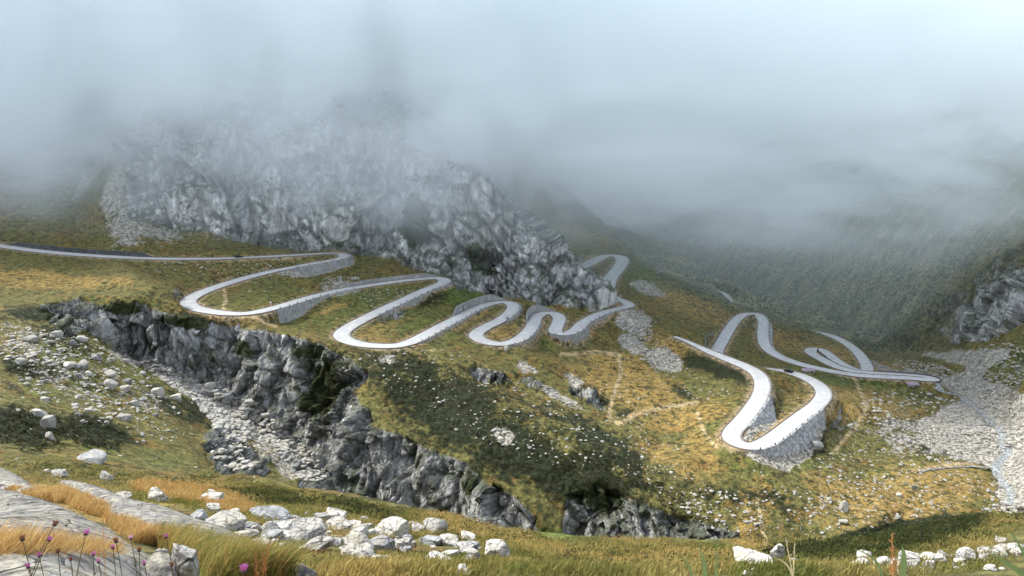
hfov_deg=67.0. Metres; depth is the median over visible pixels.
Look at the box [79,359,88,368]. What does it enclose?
boulder
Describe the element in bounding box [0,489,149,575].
rock slab
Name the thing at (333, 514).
boulder
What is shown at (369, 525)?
boulder
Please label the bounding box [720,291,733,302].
road
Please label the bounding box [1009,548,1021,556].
boulder
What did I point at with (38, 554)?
thistle
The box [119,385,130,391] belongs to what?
boulder
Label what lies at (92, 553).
thistle
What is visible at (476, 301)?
retaining wall
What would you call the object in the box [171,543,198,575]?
boulder
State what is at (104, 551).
rusty grass plant
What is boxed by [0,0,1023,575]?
ground
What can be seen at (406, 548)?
boulder
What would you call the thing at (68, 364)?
boulder
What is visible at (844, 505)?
boulder
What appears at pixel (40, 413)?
boulder
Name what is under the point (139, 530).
dry grass
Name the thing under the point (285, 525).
boulder
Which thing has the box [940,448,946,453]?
boulder
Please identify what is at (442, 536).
boulder
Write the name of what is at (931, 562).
boulder
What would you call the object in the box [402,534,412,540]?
boulder
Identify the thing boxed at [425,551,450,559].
boulder
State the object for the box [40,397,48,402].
boulder
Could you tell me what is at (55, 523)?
thistle
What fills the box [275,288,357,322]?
retaining wall
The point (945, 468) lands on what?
wall
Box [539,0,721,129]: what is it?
sky
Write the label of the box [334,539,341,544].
boulder
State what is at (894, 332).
alder scrub
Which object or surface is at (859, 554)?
boulder
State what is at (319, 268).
retaining wall
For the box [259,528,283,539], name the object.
boulder
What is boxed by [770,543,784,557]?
boulder
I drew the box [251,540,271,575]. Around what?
rusty grass plant
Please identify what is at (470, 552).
boulder
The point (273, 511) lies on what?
boulder
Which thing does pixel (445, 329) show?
retaining wall
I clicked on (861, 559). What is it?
boulder
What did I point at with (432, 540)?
boulder
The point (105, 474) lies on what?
boulder
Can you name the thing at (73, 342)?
boulder
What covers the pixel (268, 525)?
boulder
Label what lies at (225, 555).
tall grass
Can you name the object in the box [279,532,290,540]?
boulder
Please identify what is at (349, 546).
boulder
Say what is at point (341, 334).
road
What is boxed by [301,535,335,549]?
boulder
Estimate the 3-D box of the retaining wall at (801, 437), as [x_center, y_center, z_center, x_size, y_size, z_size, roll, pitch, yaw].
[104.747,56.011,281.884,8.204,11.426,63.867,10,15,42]
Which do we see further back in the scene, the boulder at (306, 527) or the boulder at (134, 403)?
the boulder at (134, 403)
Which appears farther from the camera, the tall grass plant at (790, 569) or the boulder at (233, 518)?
the boulder at (233, 518)
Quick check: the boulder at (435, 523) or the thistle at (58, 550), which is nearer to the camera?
the thistle at (58, 550)
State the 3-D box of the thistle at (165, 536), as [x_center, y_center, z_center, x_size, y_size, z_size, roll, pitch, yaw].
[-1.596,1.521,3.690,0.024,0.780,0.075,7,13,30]
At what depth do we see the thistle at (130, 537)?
3.50 m
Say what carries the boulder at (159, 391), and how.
on the ground at (472, 148)
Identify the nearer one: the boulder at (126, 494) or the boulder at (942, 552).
the boulder at (942, 552)
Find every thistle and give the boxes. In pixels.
[18,534,31,575]
[25,562,30,575]
[32,519,59,573]
[33,536,51,575]
[36,552,43,575]
[56,548,60,575]
[76,529,89,575]
[90,551,96,574]
[110,544,115,575]
[113,537,122,575]
[128,535,137,575]
[136,547,140,575]
[163,533,173,575]
[240,563,248,575]
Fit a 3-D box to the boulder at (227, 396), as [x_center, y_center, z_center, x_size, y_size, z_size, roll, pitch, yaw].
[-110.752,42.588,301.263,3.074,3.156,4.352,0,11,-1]
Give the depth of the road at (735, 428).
353.74 m
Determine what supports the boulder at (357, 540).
on the ground at (472, 148)
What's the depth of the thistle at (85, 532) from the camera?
3.27 m
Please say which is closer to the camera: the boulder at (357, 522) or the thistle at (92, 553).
the thistle at (92, 553)
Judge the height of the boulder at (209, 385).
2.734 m
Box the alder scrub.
[586,201,1023,351]
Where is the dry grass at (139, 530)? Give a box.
[0,476,296,575]
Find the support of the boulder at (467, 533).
on the ground at (472, 148)
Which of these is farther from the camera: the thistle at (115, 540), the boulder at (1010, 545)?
the boulder at (1010, 545)
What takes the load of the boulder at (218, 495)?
on the ground at (472, 148)
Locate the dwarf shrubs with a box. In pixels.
[0,291,930,538]
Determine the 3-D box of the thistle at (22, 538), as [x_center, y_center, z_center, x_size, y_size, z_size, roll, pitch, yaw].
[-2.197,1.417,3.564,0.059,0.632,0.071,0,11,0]
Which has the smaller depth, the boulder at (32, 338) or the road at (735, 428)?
the boulder at (32, 338)
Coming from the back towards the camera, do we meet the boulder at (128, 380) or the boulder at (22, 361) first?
the boulder at (128, 380)
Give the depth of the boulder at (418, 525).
32.74 m
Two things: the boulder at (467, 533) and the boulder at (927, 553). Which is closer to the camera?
the boulder at (927, 553)
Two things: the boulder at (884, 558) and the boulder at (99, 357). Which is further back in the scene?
the boulder at (99, 357)
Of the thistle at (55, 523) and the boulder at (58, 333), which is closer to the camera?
the thistle at (55, 523)
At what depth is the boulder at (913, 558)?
21.79 m
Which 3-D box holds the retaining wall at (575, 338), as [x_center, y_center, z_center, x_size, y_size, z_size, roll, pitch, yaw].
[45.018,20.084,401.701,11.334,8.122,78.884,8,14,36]
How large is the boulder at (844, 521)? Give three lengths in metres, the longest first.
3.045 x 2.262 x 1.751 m
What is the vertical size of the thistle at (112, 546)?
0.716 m
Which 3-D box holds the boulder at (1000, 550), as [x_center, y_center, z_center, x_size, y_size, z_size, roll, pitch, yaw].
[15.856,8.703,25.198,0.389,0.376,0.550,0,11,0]
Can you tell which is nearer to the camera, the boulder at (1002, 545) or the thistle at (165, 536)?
the thistle at (165, 536)
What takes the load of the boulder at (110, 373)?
on the ground at (472, 148)
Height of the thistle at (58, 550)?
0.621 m
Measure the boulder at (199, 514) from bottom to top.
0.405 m
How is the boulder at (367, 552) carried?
on the ground at (472, 148)
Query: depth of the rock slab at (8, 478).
34.70 m
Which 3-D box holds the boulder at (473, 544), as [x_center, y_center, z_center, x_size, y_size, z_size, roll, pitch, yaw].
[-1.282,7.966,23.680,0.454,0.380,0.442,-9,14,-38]
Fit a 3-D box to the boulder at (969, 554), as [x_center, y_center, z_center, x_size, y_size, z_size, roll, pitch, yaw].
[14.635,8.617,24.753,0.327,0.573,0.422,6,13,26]
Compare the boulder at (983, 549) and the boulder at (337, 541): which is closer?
the boulder at (337, 541)
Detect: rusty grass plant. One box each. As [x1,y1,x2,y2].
[102,529,105,575]
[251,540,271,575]
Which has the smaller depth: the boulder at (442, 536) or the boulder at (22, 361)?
the boulder at (442, 536)
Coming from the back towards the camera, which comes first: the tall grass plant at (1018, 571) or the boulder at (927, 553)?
the boulder at (927, 553)
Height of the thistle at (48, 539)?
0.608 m
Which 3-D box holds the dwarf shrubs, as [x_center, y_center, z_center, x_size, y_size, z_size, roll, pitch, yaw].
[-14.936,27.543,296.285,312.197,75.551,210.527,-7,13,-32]
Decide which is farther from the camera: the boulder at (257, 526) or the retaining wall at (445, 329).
the retaining wall at (445, 329)
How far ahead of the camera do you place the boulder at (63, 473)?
54.05 m
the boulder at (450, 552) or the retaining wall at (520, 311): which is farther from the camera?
the retaining wall at (520, 311)
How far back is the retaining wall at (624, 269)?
526.51 m
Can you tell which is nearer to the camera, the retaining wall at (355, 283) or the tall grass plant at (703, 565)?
the tall grass plant at (703, 565)
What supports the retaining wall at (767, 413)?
on the ground at (472, 148)
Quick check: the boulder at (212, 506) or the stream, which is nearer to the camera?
the boulder at (212, 506)
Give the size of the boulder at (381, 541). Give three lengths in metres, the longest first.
0.899 x 0.552 x 0.507 m
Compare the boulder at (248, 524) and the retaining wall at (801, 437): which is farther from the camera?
the retaining wall at (801, 437)
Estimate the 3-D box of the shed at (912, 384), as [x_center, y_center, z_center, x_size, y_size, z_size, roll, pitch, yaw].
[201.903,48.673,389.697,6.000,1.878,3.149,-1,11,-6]
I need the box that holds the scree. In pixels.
[0,187,1023,534]
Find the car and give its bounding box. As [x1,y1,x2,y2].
[783,369,793,372]
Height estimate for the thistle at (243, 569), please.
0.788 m
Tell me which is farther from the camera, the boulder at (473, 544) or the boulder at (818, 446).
the boulder at (818, 446)
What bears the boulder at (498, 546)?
on the ground at (472, 148)
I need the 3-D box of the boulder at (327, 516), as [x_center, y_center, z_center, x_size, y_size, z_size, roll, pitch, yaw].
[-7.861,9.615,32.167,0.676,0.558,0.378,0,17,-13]
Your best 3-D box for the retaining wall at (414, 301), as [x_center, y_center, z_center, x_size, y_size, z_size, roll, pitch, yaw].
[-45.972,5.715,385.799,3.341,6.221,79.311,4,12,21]
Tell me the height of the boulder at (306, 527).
0.639 m
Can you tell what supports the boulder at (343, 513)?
on the ground at (472, 148)
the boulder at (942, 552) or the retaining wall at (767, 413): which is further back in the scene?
the retaining wall at (767, 413)
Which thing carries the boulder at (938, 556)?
on the ground at (472, 148)
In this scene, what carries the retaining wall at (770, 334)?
on the ground at (472, 148)
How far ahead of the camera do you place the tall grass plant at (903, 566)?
2.63 m
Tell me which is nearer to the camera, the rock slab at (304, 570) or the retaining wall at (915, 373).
the rock slab at (304, 570)
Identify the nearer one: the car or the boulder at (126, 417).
the boulder at (126, 417)
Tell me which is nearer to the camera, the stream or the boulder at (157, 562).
the boulder at (157, 562)
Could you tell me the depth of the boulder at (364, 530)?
25.66 m
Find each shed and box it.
[801,368,814,372]
[906,382,919,386]
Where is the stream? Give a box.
[905,369,1015,504]
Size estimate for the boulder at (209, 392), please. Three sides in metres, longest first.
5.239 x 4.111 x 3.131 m
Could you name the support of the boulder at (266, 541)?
on the ground at (472, 148)
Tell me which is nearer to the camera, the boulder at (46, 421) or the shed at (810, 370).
the boulder at (46, 421)
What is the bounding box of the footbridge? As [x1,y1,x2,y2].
[971,465,989,470]
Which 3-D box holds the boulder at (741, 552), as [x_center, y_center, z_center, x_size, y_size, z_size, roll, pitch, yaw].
[7.134,8.153,22.880,1.334,0.636,0.728,9,14,23]
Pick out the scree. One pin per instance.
(220, 411)
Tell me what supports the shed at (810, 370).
on the ground at (472, 148)
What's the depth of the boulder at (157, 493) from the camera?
29.07 m
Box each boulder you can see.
[15,358,26,365]
[23,335,38,342]
[30,408,47,417]
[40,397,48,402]
[40,415,56,428]
[45,432,55,439]
[50,330,63,337]
[51,469,68,477]
[63,361,75,368]
[69,340,76,345]
[75,373,81,378]
[76,335,88,341]
[77,449,106,464]
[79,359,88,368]
[90,354,102,360]
[100,470,113,480]
[103,369,116,377]
[104,379,118,389]
[115,491,131,497]
[117,414,132,421]
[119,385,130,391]
[123,378,131,383]
[129,400,139,405]
[144,548,175,575]
[148,487,169,501]
[151,387,163,395]
[169,393,180,402]
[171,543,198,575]
[190,509,208,520]
[202,492,223,500]
[204,382,214,388]
[204,388,214,395]
[206,503,220,513]
[206,509,246,530]
[223,393,232,400]
[235,529,258,537]
[243,521,259,528]
[244,399,254,404]
[249,505,290,520]
[251,524,260,529]
[254,537,272,544]
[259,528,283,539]
[261,521,280,534]
[275,517,326,540]
[277,520,292,528]
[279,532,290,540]
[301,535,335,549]
[315,512,330,521]
[325,516,352,531]
[326,507,346,517]
[328,512,340,517]
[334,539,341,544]
[339,544,355,549]
[341,549,356,555]
[344,532,374,549]
[349,520,361,525]
[349,526,368,535]
[351,549,375,557]
[361,523,372,529]
[369,534,396,552]
[374,516,409,538]
[394,538,411,549]
[401,546,412,552]
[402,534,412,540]
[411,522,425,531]
[419,535,442,545]
[423,518,448,533]
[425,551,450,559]
[440,533,458,541]
[442,535,457,546]
[442,550,459,555]
[456,564,470,575]
[461,530,475,540]
[461,547,478,552]
[462,541,478,549]
[466,549,480,559]
[485,539,509,557]
[732,546,772,563]
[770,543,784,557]
[812,441,823,450]
[838,500,848,511]
[838,519,848,524]
[852,558,869,564]
[856,550,871,559]
[873,560,887,565]
[877,556,891,565]
[896,492,902,497]
[897,550,919,570]
[920,552,934,559]
[922,560,935,571]
[930,553,946,563]
[937,550,950,559]
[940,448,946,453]
[953,558,966,562]
[956,547,975,552]
[963,549,975,560]
[982,548,993,552]
[983,564,994,570]
[992,547,1006,556]
[993,543,1010,552]
[995,536,1006,541]
[1008,543,1021,547]
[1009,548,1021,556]
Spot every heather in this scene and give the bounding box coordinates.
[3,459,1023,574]
[292,532,617,566]
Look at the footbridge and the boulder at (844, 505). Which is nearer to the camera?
the boulder at (844, 505)
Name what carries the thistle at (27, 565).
on the rock slab at (20, 506)
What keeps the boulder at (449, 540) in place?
on the ground at (472, 148)
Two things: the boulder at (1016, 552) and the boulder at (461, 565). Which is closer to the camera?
the boulder at (461, 565)
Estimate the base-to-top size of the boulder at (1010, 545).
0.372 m
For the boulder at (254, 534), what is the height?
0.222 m
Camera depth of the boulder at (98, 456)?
130.72 m
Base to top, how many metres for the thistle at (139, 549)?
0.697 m
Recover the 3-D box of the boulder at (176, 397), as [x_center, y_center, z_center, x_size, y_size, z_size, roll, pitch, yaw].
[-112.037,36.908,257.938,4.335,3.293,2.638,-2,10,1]
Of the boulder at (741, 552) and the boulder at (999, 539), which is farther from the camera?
the boulder at (999, 539)
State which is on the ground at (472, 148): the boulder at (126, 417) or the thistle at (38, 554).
the boulder at (126, 417)
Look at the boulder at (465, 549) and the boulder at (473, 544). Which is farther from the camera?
the boulder at (473, 544)
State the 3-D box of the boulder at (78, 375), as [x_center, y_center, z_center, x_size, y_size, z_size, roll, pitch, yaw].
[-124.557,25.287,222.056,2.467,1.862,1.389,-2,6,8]
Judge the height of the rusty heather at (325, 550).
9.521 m
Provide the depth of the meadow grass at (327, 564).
27.25 m
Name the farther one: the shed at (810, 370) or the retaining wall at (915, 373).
the retaining wall at (915, 373)
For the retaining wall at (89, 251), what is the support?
on the ground at (472, 148)
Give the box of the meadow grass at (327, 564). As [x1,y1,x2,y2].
[0,453,1023,575]
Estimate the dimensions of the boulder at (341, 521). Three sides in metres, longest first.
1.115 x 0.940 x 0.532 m
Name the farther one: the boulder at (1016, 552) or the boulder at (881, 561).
the boulder at (1016, 552)
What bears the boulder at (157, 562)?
on the ground at (472, 148)
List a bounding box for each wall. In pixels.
[9,242,152,256]
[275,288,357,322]
[291,256,353,275]
[345,273,440,286]
[375,281,452,317]
[418,306,489,343]
[452,294,505,315]
[508,304,522,321]
[509,322,541,346]
[525,304,553,322]
[549,308,627,345]
[617,255,630,281]
[748,395,775,428]
[750,408,825,456]
[755,312,774,348]
[880,371,941,382]
[921,465,974,472]
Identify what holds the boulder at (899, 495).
on the ground at (472, 148)
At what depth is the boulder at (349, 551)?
18.54 m
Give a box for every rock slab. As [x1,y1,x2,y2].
[0,467,35,491]
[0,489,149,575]
[57,480,238,539]
[295,563,317,575]
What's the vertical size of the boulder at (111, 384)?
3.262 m
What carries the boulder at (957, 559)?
on the ground at (472, 148)
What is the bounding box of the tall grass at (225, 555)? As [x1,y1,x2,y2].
[151,517,319,575]
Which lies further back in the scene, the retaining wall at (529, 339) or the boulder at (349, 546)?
the retaining wall at (529, 339)
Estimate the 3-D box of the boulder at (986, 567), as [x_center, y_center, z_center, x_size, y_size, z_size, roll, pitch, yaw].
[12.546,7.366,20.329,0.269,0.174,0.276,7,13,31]
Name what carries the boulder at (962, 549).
on the ground at (472, 148)
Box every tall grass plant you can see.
[681,546,716,575]
[776,539,795,575]
[857,533,906,575]
[987,522,1023,575]
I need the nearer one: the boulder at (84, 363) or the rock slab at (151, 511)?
the rock slab at (151, 511)
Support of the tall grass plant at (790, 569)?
on the ground at (472, 148)
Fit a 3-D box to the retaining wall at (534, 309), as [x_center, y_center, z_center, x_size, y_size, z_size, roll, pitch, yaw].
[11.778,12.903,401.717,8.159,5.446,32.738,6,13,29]
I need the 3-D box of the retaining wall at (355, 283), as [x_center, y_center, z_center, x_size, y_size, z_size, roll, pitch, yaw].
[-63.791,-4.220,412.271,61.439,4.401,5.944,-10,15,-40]
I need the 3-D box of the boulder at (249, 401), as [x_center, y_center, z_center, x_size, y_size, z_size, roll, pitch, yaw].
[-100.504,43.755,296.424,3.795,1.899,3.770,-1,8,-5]
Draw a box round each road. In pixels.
[0,244,634,348]
[672,312,939,450]
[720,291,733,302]
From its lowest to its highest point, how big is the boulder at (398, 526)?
0.781 m
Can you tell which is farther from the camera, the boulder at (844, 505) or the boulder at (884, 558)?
the boulder at (844, 505)
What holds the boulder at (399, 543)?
on the ground at (472, 148)
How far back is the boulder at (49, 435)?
144.45 m

